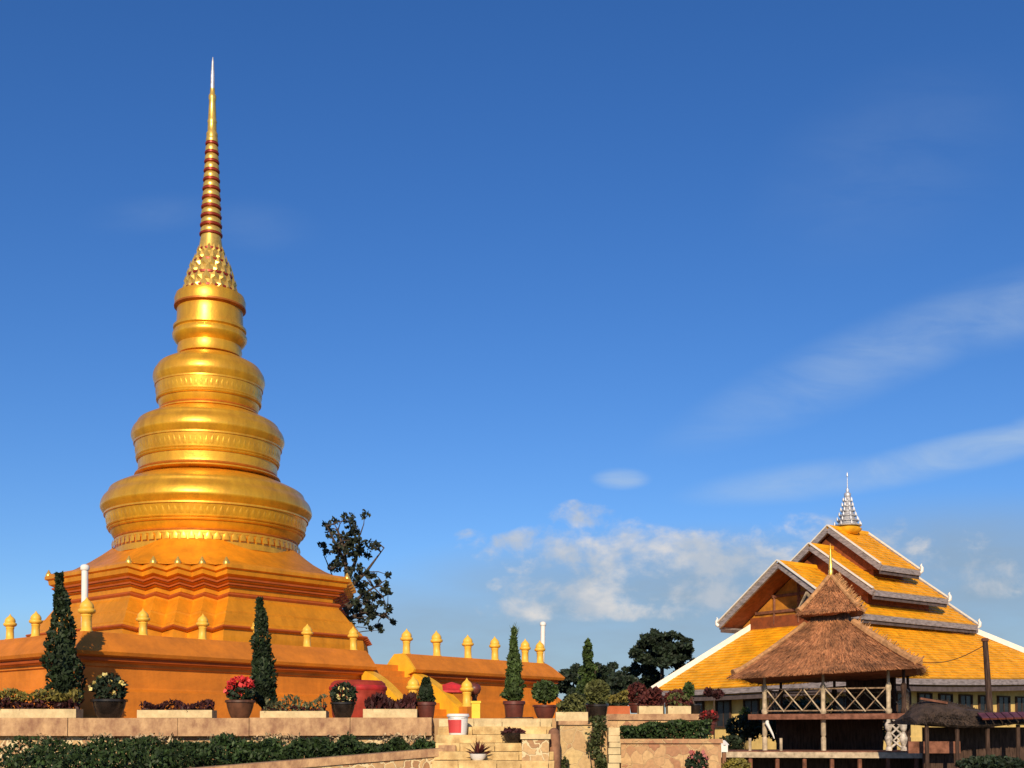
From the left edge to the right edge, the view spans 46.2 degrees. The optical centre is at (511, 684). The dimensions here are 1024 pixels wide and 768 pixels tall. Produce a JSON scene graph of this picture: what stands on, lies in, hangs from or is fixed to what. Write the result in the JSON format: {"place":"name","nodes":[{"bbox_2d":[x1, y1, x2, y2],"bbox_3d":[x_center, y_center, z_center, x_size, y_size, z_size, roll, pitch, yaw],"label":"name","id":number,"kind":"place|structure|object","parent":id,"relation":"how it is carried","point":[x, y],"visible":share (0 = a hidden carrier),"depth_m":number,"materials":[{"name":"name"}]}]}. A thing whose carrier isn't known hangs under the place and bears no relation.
{"place":"outdoors","nodes":[
{"label":"outdoors","id":0,"kind":"place"},
{"bbox_2d":[0,0,1023,713],"label":"sky","id":1,"kind":"structure","parent":0,"point":[598,314],"materials":[{"name":"blue"}]},
{"bbox_2d":[433,718,607,762],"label":"court paving","id":2,"kind":"structure","parent":0,"point":[436,725],"depth_m":25.09,"materials":[{"name":"beige stone"}]},
{"bbox_2d":[39,571,86,705],"bbox_3d":[-9.720,-0.874,26.000,0.946,3.224,1.039,0,-2,0],"label":"cypress tree","id":3,"kind":"object","parent":2,"relation":"on","point":[62,664],"visible":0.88,"depth_m":25.80,"materials":[{"name":"green plant"}]},
{"bbox_2d":[80,564,89,619],"bbox_3d":[-10.443,-1.037,29.269,0.212,3.825,0.212,-2,-3,45],"label":"white pole","id":4,"kind":"object","parent":2,"relation":"on","point":[84,568],"visible":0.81,"depth_m":29.26,"materials":[{"name":"paint"}]},
{"bbox_2d":[0,631,376,717],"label":"court wall","id":5,"kind":"structure","parent":2,"relation":"on","point":[155,670],"depth_m":29.50,"materials":[{"name":"orange paint"}]},
{"bbox_2d":[3,614,16,638],"bbox_3d":[-12.674,-1.437,30.300,0.336,0.710,0.336,2,-4,-40],"label":"lotus post","id":6,"kind":"object","parent":5,"relation":"on","point":[9,624],"visible":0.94,"depth_m":30.21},
{"bbox_2d":[29,611,42,636],"bbox_3d":[-11.684,-1.466,29.438,0.336,0.696,0.336,1,-1,21],"label":"lotus post","id":7,"kind":"object","parent":5,"relation":"on","point":[35,621],"visible":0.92,"depth_m":29.35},
{"bbox_2d":[78,597,95,631],"bbox_3d":[-9.878,-1.609,27.874,0.410,0.870,0.410,0,-2,0],"label":"lotus post","id":8,"kind":"object","parent":5,"relation":"on","point":[86,610],"visible":0.97,"depth_m":27.76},
{"bbox_2d":[136,609,149,634],"bbox_3d":[-8.913,-1.492,28.990,0.336,0.711,0.336,-2,-3,20],"label":"lotus post","id":9,"kind":"object","parent":5,"relation":"on","point":[142,618],"visible":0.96,"depth_m":28.90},
{"bbox_2d":[196,614,208,638],"bbox_3d":[-7.800,-1.440,30.255,0.336,0.714,0.336,1,-3,4],"label":"lotus post","id":10,"kind":"object","parent":5,"relation":"on","point":[202,623],"visible":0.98,"depth_m":30.16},
{"bbox_2d":[301,624,312,646],"bbox_3d":[-5.597,-1.324,32.783,0.336,0.690,0.336,1,-2,-14],"label":"lotus post","id":11,"kind":"object","parent":5,"relation":"on","point":[306,632],"visible":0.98,"depth_m":32.69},
{"bbox_2d":[347,627,358,649],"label":"lotus post","id":12,"kind":"object","parent":5,"relation":"on","point":[353,635],"visible":0.95,"depth_m":33.97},
{"bbox_2d":[26,57,371,652],"bbox_3d":[-10.611,-10.343,42.070,11.640,23.871,11.640,-2,-3,41],"label":"golden stupa","id":13,"kind":"object","parent":2,"relation":"on","point":[206,512],"visible":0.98,"depth_m":39.51,"materials":[{"name":"gold paint"}]},
{"bbox_2d":[249,596,277,710],"bbox_3d":[-5.359,-0.598,25.933,0.648,2.667,0.727,0,-2,0],"label":"cypress tree","id":14,"kind":"object","parent":2,"relation":"on","point":[263,670],"visible":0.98,"depth_m":25.82,"materials":[{"name":"green plant"}]},
{"bbox_2d":[317,509,397,633],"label":"leafy tree","id":15,"kind":"object","parent":2,"relation":"on","point":[344,544],"visible":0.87,"depth_m":53.91,"materials":[{"name":"green plant"}]},
{"bbox_2d":[329,680,386,717],"bbox_3d":[-3.631,0.364,28.310,1.370,0.944,1.370,0,-2,0],"label":"red drum","id":16,"kind":"object","parent":2,"relation":"on","point":[365,689],"visible":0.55,"depth_m":27.73,"materials":[{"name":"plastic"}]},
{"bbox_2d":[362,664,461,717],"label":"court stairs","id":17,"kind":"structure","parent":2,"relation":"on","point":[393,679],"depth_m":34.30,"materials":[{"name":"orange paint"}]},
{"bbox_2d":[406,676,419,699],"bbox_3d":[-2.689,0.387,32.635,0.396,1.280,0.396,-2,-3,45],"label":"newel","id":18,"kind":"object","parent":2,"relation":"on","point":[412,684],"visible":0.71,"depth_m":32.53,"materials":[{"name":"gold paint"}]},
{"bbox_2d":[442,682,461,693],"bbox_3d":[-1.761,0.518,35.009,1.240,1.196,1.240,0,-2,0],"label":"parasol","id":19,"kind":"object","parent":2,"relation":"on","point":[452,687],"visible":0.61,"depth_m":34.61,"materials":[{"name":"red fabric"}]},
{"bbox_2d":[459,678,473,717],"bbox_3d":[-1.277,0.442,33.938,0.396,1.280,0.396,-2,-3,45],"label":"newel","id":20,"kind":"object","parent":2,"relation":"on","point":[466,689],"visible":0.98,"depth_m":33.83,"materials":[{"name":"gold paint"}]},
{"bbox_2d":[387,653,564,717],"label":"court wall","id":21,"kind":"structure","parent":2,"relation":"on","point":[488,676],"depth_m":37.64,"materials":[{"name":"orange paint"}]},
{"bbox_2d":[400,629,412,653],"bbox_3d":[-3.131,-1.261,35.624,0.386,0.818,0.386,1,-2,-6],"label":"lotus post","id":22,"kind":"object","parent":21,"relation":"on","point":[406,638],"visible":0.97,"depth_m":35.52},
{"bbox_2d":[430,631,442,655],"bbox_3d":[-2.298,-1.235,36.598,0.386,0.850,0.385,-3,-2,27],"label":"lotus post","id":23,"kind":"object","parent":21,"relation":"on","point":[436,640],"visible":0.98,"depth_m":36.49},
{"bbox_2d":[462,635,473,657],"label":"lotus post","id":24,"kind":"object","parent":21,"relation":"on","point":[467,644],"visible":0.98,"depth_m":37.54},
{"bbox_2d":[489,636,499,659],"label":"lotus post","id":25,"kind":"object","parent":21,"relation":"on","point":[494,645],"visible":0.97,"depth_m":38.49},
{"bbox_2d":[520,639,530,661],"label":"lotus post","id":26,"kind":"object","parent":21,"relation":"on","point":[525,648],"visible":0.95,"depth_m":39.61,"materials":[{"name":"gold metal"}]},
{"bbox_2d":[534,640,545,662],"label":"lotus post","id":27,"kind":"object","parent":21,"relation":"on","point":[539,649],"visible":0.97,"depth_m":40.21,"materials":[{"name":"gold metal"}]},
{"bbox_2d":[471,701,480,717],"bbox_3d":[-0.855,0.614,28.499,0.240,0.450,0.240,0,-2,0],"label":"yellow bin","id":28,"kind":"object","parent":2,"relation":"on","point":[475,709],"visible":0.82,"depth_m":28.40,"materials":[{"name":"yellow plastic"}]},
{"bbox_2d":[471,683,480,700],"bbox_3d":[-1.082,0.522,34.608,0.380,1.156,0.380,0,-2,0],"label":"round jar","id":29,"kind":"object","parent":2,"relation":"on","point":[476,691],"visible":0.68,"depth_m":34.52,"materials":[{"name":"brown ceramic"}]},
{"bbox_2d":[499,623,526,716],"bbox_3d":[0.006,-0.328,27.039,0.602,2.211,0.556,-1,-3,20],"label":"potted cypress","id":30,"kind":"object","parent":2,"relation":"on","point":[513,704],"visible":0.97,"depth_m":26.91,"materials":[{"name":"plant"}]},
{"bbox_2d":[540,621,545,662],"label":"white pole","id":31,"kind":"object","parent":2,"relation":"on","point":[542,625],"visible":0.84,"depth_m":41.64,"materials":[{"name":"paint"}]},
{"bbox_2d":[531,679,558,717],"bbox_3d":[0.705,0.294,25.612,0.628,0.850,0.615,0,-2,0],"label":"potted topiary","id":32,"kind":"object","parent":2,"relation":"on","point":[544,692],"visible":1,"depth_m":25.45,"materials":[{"name":"plant"}]},
{"bbox_2d":[547,697,561,717],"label":"buttress","id":33,"kind":"structure","parent":2,"relation":"on","point":[556,701],"depth_m":39.61,"materials":[{"name":"orange paint"}]},
{"bbox_2d":[560,690,589,710],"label":"shrub","id":34,"kind":"object","parent":2,"relation":"on","point":[578,691],"visible":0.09,"depth_m":29.96,"materials":[{"name":"green plant"}]},
{"bbox_2d":[603,691,627,705],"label":"shrub","id":35,"kind":"object","parent":2,"relation":"on","point":[617,703],"visible":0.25,"depth_m":29.90,"materials":[{"name":"green plant"}]},
{"bbox_2d":[635,693,665,705],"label":"shrub","id":36,"kind":"object","parent":2,"relation":"on","point":[662,702],"visible":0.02,"depth_m":30.43,"materials":[{"name":"red plant"}]},
{"bbox_2d":[664,688,693,707],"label":"shrub","id":37,"kind":"object","parent":2,"relation":"on","point":[679,690],"visible":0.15,"depth_m":30.94,"materials":[{"name":"red plant"}]},
{"bbox_2d":[721,740,728,763],"bbox_3d":[4.851,2.010,27.440,0.206,1.481,0.206,-1,-3,31],"label":"garden lamp","id":38,"kind":"object","parent":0,"point":[724,747],"visible":0.84,"depth_m":27.40,"materials":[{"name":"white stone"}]},
{"bbox_2d":[651,473,1023,749],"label":"temple hall","id":39,"kind":"structure","parent":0,"point":[907,606],"depth_m":67.79,"materials":[{"name":"tile"}]},
{"bbox_2d":[694,701,704,713],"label":"window","id":40,"kind":"structure","parent":39,"relation":"in","point":[702,708],"depth_m":69.27,"materials":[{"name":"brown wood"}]},
{"bbox_2d":[715,700,731,727],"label":"window","id":41,"kind":"structure","parent":39,"relation":"in","point":[724,707],"depth_m":67.91,"materials":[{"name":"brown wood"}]},
{"bbox_2d":[743,699,759,713],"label":"window","id":42,"kind":"structure","parent":39,"relation":"in","point":[753,705],"depth_m":66.26,"materials":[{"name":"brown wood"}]},
{"bbox_2d":[802,697,820,704],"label":"window","id":43,"kind":"structure","parent":39,"relation":"in","point":[819,698],"depth_m":62.99,"materials":[{"name":"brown wood"}]},
{"bbox_2d":[837,696,845,713],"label":"window","id":44,"kind":"structure","parent":39,"relation":"in","point":[841,700],"depth_m":61.58,"materials":[{"name":"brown wood"}]},
{"bbox_2d":[896,693,911,711],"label":"window","id":45,"kind":"structure","parent":39,"relation":"in","point":[898,695],"depth_m":62.21,"materials":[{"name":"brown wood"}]},
{"bbox_2d":[917,693,932,702],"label":"window","id":46,"kind":"structure","parent":39,"relation":"in","point":[923,695],"depth_m":63.58,"materials":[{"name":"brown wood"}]},
{"bbox_2d":[938,693,952,701],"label":"window","id":47,"kind":"structure","parent":39,"relation":"in","point":[941,696],"depth_m":64.83,"materials":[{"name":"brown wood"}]},
{"bbox_2d":[958,694,972,706],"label":"window","id":48,"kind":"structure","parent":39,"relation":"in","point":[967,699],"depth_m":66.03,"materials":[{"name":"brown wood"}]},
{"bbox_2d":[978,695,985,709],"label":"window","id":49,"kind":"structure","parent":39,"relation":"in","point":[981,698],"depth_m":67.06,"materials":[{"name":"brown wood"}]},
{"bbox_2d":[997,696,1010,712],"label":"window","id":50,"kind":"structure","parent":39,"relation":"in","point":[1003,702],"depth_m":68.43,"materials":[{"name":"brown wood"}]},
{"bbox_2d":[1015,696,1023,711],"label":"window","id":51,"kind":"structure","parent":39,"relation":"in","point":[1019,700],"depth_m":69.47,"materials":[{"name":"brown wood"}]},
{"label":"ground","id":52,"kind":"structure","parent":0,"visible":0},
{"bbox_2d":[0,718,432,767],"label":"retaining wall","id":53,"kind":"structure","parent":52,"relation":"on","point":[194,730],"depth_m":24.68,"materials":[{"name":"stone"}]},
{"bbox_2d":[0,687,82,717],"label":"planter","id":54,"kind":"object","parent":53,"relation":"on","point":[61,709],"visible":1,"depth_m":24.95,"materials":[{"name":"beige stone"}]},
{"bbox_2d":[88,672,128,717],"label":"potted flowers","id":55,"kind":"object","parent":53,"relation":"on","point":[108,704],"visible":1,"depth_m":24.81,"materials":[{"name":"green plant"}]},
{"bbox_2d":[137,698,216,717],"bbox_3d":[-6.995,0.484,25.116,1.559,0.427,0.581,0,-2,0],"label":"planter","id":56,"kind":"object","parent":53,"relation":"on","point":[181,709],"visible":1,"depth_m":24.89,"materials":[{"name":"beige concrete"}]},
{"bbox_2d":[223,675,255,717],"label":"potted flowers","id":57,"kind":"object","parent":53,"relation":"on","point":[239,703],"visible":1,"depth_m":24.84,"materials":[{"name":"red plant"}]},
{"bbox_2d":[260,694,328,717],"bbox_3d":[-4.538,0.438,25.129,1.389,0.522,0.575,0,-2,0],"label":"planter","id":58,"kind":"object","parent":53,"relation":"on","point":[279,711],"visible":1,"depth_m":24.93,"materials":[{"name":"beige concrete"}]},
{"bbox_2d":[328,681,358,717],"bbox_3d":[-3.514,0.307,25.004,0.631,0.768,0.583,0,-2,0],"label":"potted shrub","id":59,"kind":"object","parent":53,"relation":"on","point":[343,705],"visible":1,"depth_m":24.86,"materials":[{"name":"green plant"}]},
{"bbox_2d":[363,691,417,717],"bbox_3d":[-2.533,0.411,25.128,1.126,0.575,0.542,0,-2,0],"label":"planter","id":60,"kind":"object","parent":53,"relation":"on","point":[378,703],"visible":0.99,"depth_m":24.91,"materials":[{"name":"beige stone"}]},
{"bbox_2d":[416,676,436,717],"bbox_3d":[-1.806,0.258,25.213,0.449,0.884,0.444,0,-2,0],"label":"potted shrub","id":61,"kind":"object","parent":53,"relation":"on","point":[426,702],"visible":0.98,"depth_m":25.09,"materials":[{"name":"green plant"}]},
{"bbox_2d":[193,748,444,767],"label":"front wall","id":62,"kind":"structure","parent":52,"relation":"on","point":[420,758],"depth_m":22.77,"materials":[{"name":"stone"}]},
{"bbox_2d":[438,745,455,750],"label":"cheek wall","id":63,"kind":"structure","parent":52,"relation":"on","point":[450,747],"depth_m":23.54,"materials":[{"name":"beige stone"}]},
{"bbox_2d":[432,719,553,767],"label":"stone steps","id":64,"kind":"structure","parent":52,"relation":"on","point":[503,753],"depth_m":23.66,"materials":[{"name":"beige stone"}]},
{"bbox_2d":[447,714,468,734],"bbox_3d":[-1.088,0.800,24.208,0.462,0.420,0.450,0,-2,0],"label":"paint bucket","id":65,"kind":"object","parent":64,"relation":"on","point":[457,724],"visible":1,"depth_m":24.04,"materials":[{"name":"white plastic"}]},
{"bbox_2d":[463,740,491,759],"bbox_3d":[-0.644,1.261,23.084,0.581,0.396,0.614,0,-2,0],"label":"bromeliad","id":66,"kind":"object","parent":64,"relation":"on","point":[477,755],"visible":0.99,"depth_m":23.00,"materials":[{"name":"white paint"}]},
{"bbox_2d":[500,726,525,742],"bbox_3d":[0.021,0.990,23.852,0.533,0.342,0.442,0,-2,0],"label":"flower bowl","id":67,"kind":"object","parent":64,"relation":"on","point":[509,735],"visible":0.93,"depth_m":23.72,"materials":[{"name":"red plant"}]},
{"bbox_2d":[520,734,550,767],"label":"rubble wall","id":68,"kind":"structure","parent":52,"relation":"on","point":[535,747],"depth_m":23.16,"materials":[{"name":"stone"}]},
{"bbox_2d":[548,728,559,767],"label":"stone pilaster","id":69,"kind":"object","parent":52,"relation":"on","point":[554,743],"visible":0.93,"depth_m":23.46,"materials":[{"name":"brown stone"}]},
{"bbox_2d":[555,662,580,693],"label":"dense tree","id":70,"kind":"object","parent":52,"relation":"on","point":[570,675],"visible":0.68,"depth_m":76.46,"materials":[{"name":"green plant"}]},
{"bbox_2d":[557,721,608,767],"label":"stone pier","id":71,"kind":"structure","parent":52,"relation":"on","point":[574,736],"depth_m":24.17,"materials":[{"name":"beige stone"}]},
{"bbox_2d":[560,756,570,767],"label":"shrub","id":72,"kind":"object","parent":71,"relation":"attached to","point":[564,763],"visible":1,"depth_m":23.93,"materials":[{"name":"green plant"}]},
{"bbox_2d":[555,693,587,720],"bbox_3d":[1.223,0.456,24.591,0.661,0.584,0.559,0,-2,0],"label":"planter","id":73,"kind":"object","parent":71,"relation":"on","point":[568,712],"visible":1,"depth_m":24.39,"materials":[{"name":"beige stone"}]},
{"bbox_2d":[584,714,606,767],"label":"ivy","id":74,"kind":"object","parent":71,"relation":"attached to","point":[597,725],"visible":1,"depth_m":24.04,"materials":[{"name":"green plant"}]},
{"bbox_2d":[584,679,610,720],"bbox_3d":[1.775,0.322,24.996,0.578,0.910,0.574,0,-2,0],"label":"potted topiary","id":75,"kind":"object","parent":71,"relation":"on","point":[597,693],"visible":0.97,"depth_m":24.86,"materials":[{"name":"plant"}]},
{"bbox_2d":[575,638,598,711],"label":"conical tree","id":76,"kind":"object","parent":52,"relation":"on","point":[588,670],"visible":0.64,"depth_m":61.42,"materials":[{"name":"green plant"}]},
{"bbox_2d":[594,661,621,691],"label":"dense tree","id":77,"kind":"object","parent":52,"relation":"on","point":[604,672],"visible":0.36,"depth_m":78.73,"materials":[{"name":"green plant"}]},
{"bbox_2d":[607,728,620,767],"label":"stone column","id":78,"kind":"structure","parent":52,"relation":"on","point":[614,761],"depth_m":23.92,"materials":[{"name":"beige stone"}]},
{"bbox_2d":[605,671,641,705],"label":"dense tree","id":79,"kind":"object","parent":52,"relation":"on","point":[618,681],"visible":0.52,"depth_m":72.86,"materials":[{"name":"green plant"}]},
{"bbox_2d":[618,662,664,688],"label":"dense tree","id":80,"kind":"object","parent":52,"relation":"on","point":[650,677],"visible":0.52,"depth_m":83.64,"materials":[{"name":"green plant"}]},
{"bbox_2d":[606,714,700,738],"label":"wall","id":81,"kind":"structure","parent":52,"relation":"on","point":[616,720],"depth_m":27.55,"materials":[{"name":"stone"}]},
{"bbox_2d":[607,689,629,713],"bbox_3d":[2.457,0.407,27.947,0.535,0.586,0.537,0,-2,0],"label":"planter","id":82,"kind":"object","parent":81,"relation":"on","point":[619,696],"visible":0.92,"depth_m":27.72,"materials":[{"name":"ceramic"}]},
{"bbox_2d":[627,681,647,712],"bbox_3d":[2.953,0.291,28.413,0.563,0.758,0.494,0,-2,0],"label":"potted shrub","id":83,"kind":"object","parent":81,"relation":"on","point":[634,691],"visible":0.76,"depth_m":28.30,"materials":[{"name":"red plant"}]},
{"bbox_2d":[636,685,663,713],"bbox_3d":[3.212,0.356,27.949,0.612,0.689,0.560,0,-2,0],"label":"planter","id":84,"kind":"object","parent":81,"relation":"on","point":[652,705],"visible":1,"depth_m":27.75,"materials":[{"name":"beige stone"}]},
{"bbox_2d":[666,692,690,713],"bbox_3d":[3.868,0.423,27.937,0.566,0.553,0.574,0,-2,0],"label":"planter","id":85,"kind":"object","parent":81,"relation":"on","point":[676,702],"visible":0.99,"depth_m":27.74,"materials":[{"name":"beige stone"}]},
{"bbox_2d":[682,681,701,713],"bbox_3d":[4.224,0.294,28.207,0.458,0.789,0.323,0,-2,0],"label":"potted shrub","id":86,"kind":"object","parent":81,"relation":"on","point":[688,687],"visible":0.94,"depth_m":28.14,"materials":[{"name":"green plant"}]},
{"bbox_2d":[627,628,694,713],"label":"dense tree","id":87,"kind":"object","parent":52,"relation":"on","point":[663,652],"visible":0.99,"depth_m":80.93,"materials":[{"name":"green plant"}]},
{"bbox_2d":[619,739,722,767],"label":"wall","id":88,"kind":"structure","parent":52,"relation":"on","point":[654,753],"depth_m":24.56,"materials":[{"name":"stone"}]},
{"bbox_2d":[669,658,695,674],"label":"dense tree","id":89,"kind":"object","parent":52,"relation":"on","point":[682,665],"visible":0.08,"depth_m":83.47,"materials":[{"name":"green plant"}]},
{"bbox_2d":[684,749,708,767],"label":"shrub","id":90,"kind":"object","parent":52,"relation":"on","point":[695,759],"visible":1,"depth_m":23.87,"materials":[{"name":"green plant"}]},
{"bbox_2d":[703,687,724,738],"bbox_3d":[4.881,1.419,28.964,0.552,2.792,0.354,0,-2,0],"label":"red shrub","id":91,"kind":"object","parent":52,"relation":"on","point":[717,694],"visible":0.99,"depth_m":28.97,"materials":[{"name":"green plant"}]},
{"bbox_2d":[719,735,743,749],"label":"shrub","id":92,"kind":"object","parent":52,"relation":"on","point":[736,742],"visible":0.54,"depth_m":41.80,"materials":[{"name":"green plant"}]},
{"bbox_2d":[721,757,751,767],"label":"shrub","id":93,"kind":"object","parent":52,"relation":"on","point":[737,762],"visible":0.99,"depth_m":25.84,"materials":[{"name":"green plant"}]},
{"bbox_2d":[725,713,762,748],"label":"shrub","id":94,"kind":"object","parent":52,"relation":"on","point":[752,729],"visible":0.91,"depth_m":43.77,"materials":[{"name":"green plant"}]},
{"bbox_2d":[737,706,750,748],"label":"shrub","id":95,"kind":"object","parent":52,"relation":"on","point":[743,711],"visible":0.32,"depth_m":45.96,"materials":[{"name":"green plant"}]},
{"bbox_2d":[754,698,841,740],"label":"shrub","id":96,"kind":"object","parent":52,"relation":"on","point":[802,704],"visible":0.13,"depth_m":46.56,"materials":[{"name":"green plant"}]},
{"bbox_2d":[721,738,922,767],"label":"timber deck","id":97,"kind":"structure","parent":52,"relation":"on","point":[780,757],"depth_m":38.36,"materials":[{"name":"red wood"}]},
{"bbox_2d":[727,545,929,750],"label":"thatched pavilion","id":98,"kind":"structure","parent":97,"relation":"on","point":[831,641],"depth_m":40.23,"materials":[{"name":"brown wood"}]},
{"bbox_2d":[883,720,901,743],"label":"shrub","id":99,"kind":"object","parent":52,"relation":"on","point":[884,730],"visible":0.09,"depth_m":45.72,"materials":[{"name":"green plant"}]},
{"bbox_2d":[888,697,1023,767],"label":"dark hut","id":100,"kind":"object","parent":52,"relation":"on","point":[953,733],"visible":0.99,"depth_m":34.13,"materials":[{"name":"brown plant"}]},
{"bbox_2d":[981,638,992,712],"bbox_3d":[14.541,0.855,36.496,0.467,4.560,0.219,0,-2,0],"label":"wooden pole","id":101,"kind":"object","parent":52,"relation":"on","point":[988,693],"visible":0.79,"depth_m":36.48,"materials":[{"name":"brown wood"}]},
{"bbox_2d":[923,646,982,662],"bbox_3d":[13.580,-0.939,37.381,2.347,0.500,0.023,-2,-3,44],"label":"cable","id":102,"kind":"object","parent":101,"relation":"attached to","point":[953,659],"visible":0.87,"depth_m":37.29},
{"bbox_2d":[955,754,1023,767],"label":"shrub","id":103,"kind":"object","parent":52,"relation":"on","point":[990,761],"visible":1,"depth_m":30.62,"materials":[{"name":"green plant"}]},
{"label":"bed soil","id":104,"kind":"structure","parent":0,"visible":0},
{"bbox_2d":[0,731,435,767],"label":"hedge","id":105,"kind":"object","parent":104,"relation":"on","point":[202,753],"visible":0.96,"depth_m":23.18,"materials":[{"name":"green plant"}]},
{"bbox_2d":[37,732,434,743],"bbox_3d":[-5.627,1.086,24.600,8.182,0.276,0.340,0,-2,0],"label":"hedge top","id":106,"kind":"object","parent":105,"relation":"on","point":[294,737],"visible":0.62,"depth_m":24.57,"materials":[{"name":"green plant"}]},
{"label":"bed soil","id":107,"kind":"structure","parent":0,"visible":0},
{"bbox_2d":[619,718,712,738],"bbox_3d":[3.304,1.061,25.974,1.928,0.670,1.490,0,-2,0],"label":"hedge","id":108,"kind":"object","parent":107,"relation":"on","point":[678,729],"visible":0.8,"depth_m":25.42,"materials":[{"name":"green plant"}]},
{"bbox_2d":[698,709,718,734],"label":"potted shrub","id":109,"kind":"object","parent":107,"relation":"on","point":[710,714],"visible":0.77,"depth_m":25.86,"materials":[{"name":"red plant"}]}
]}

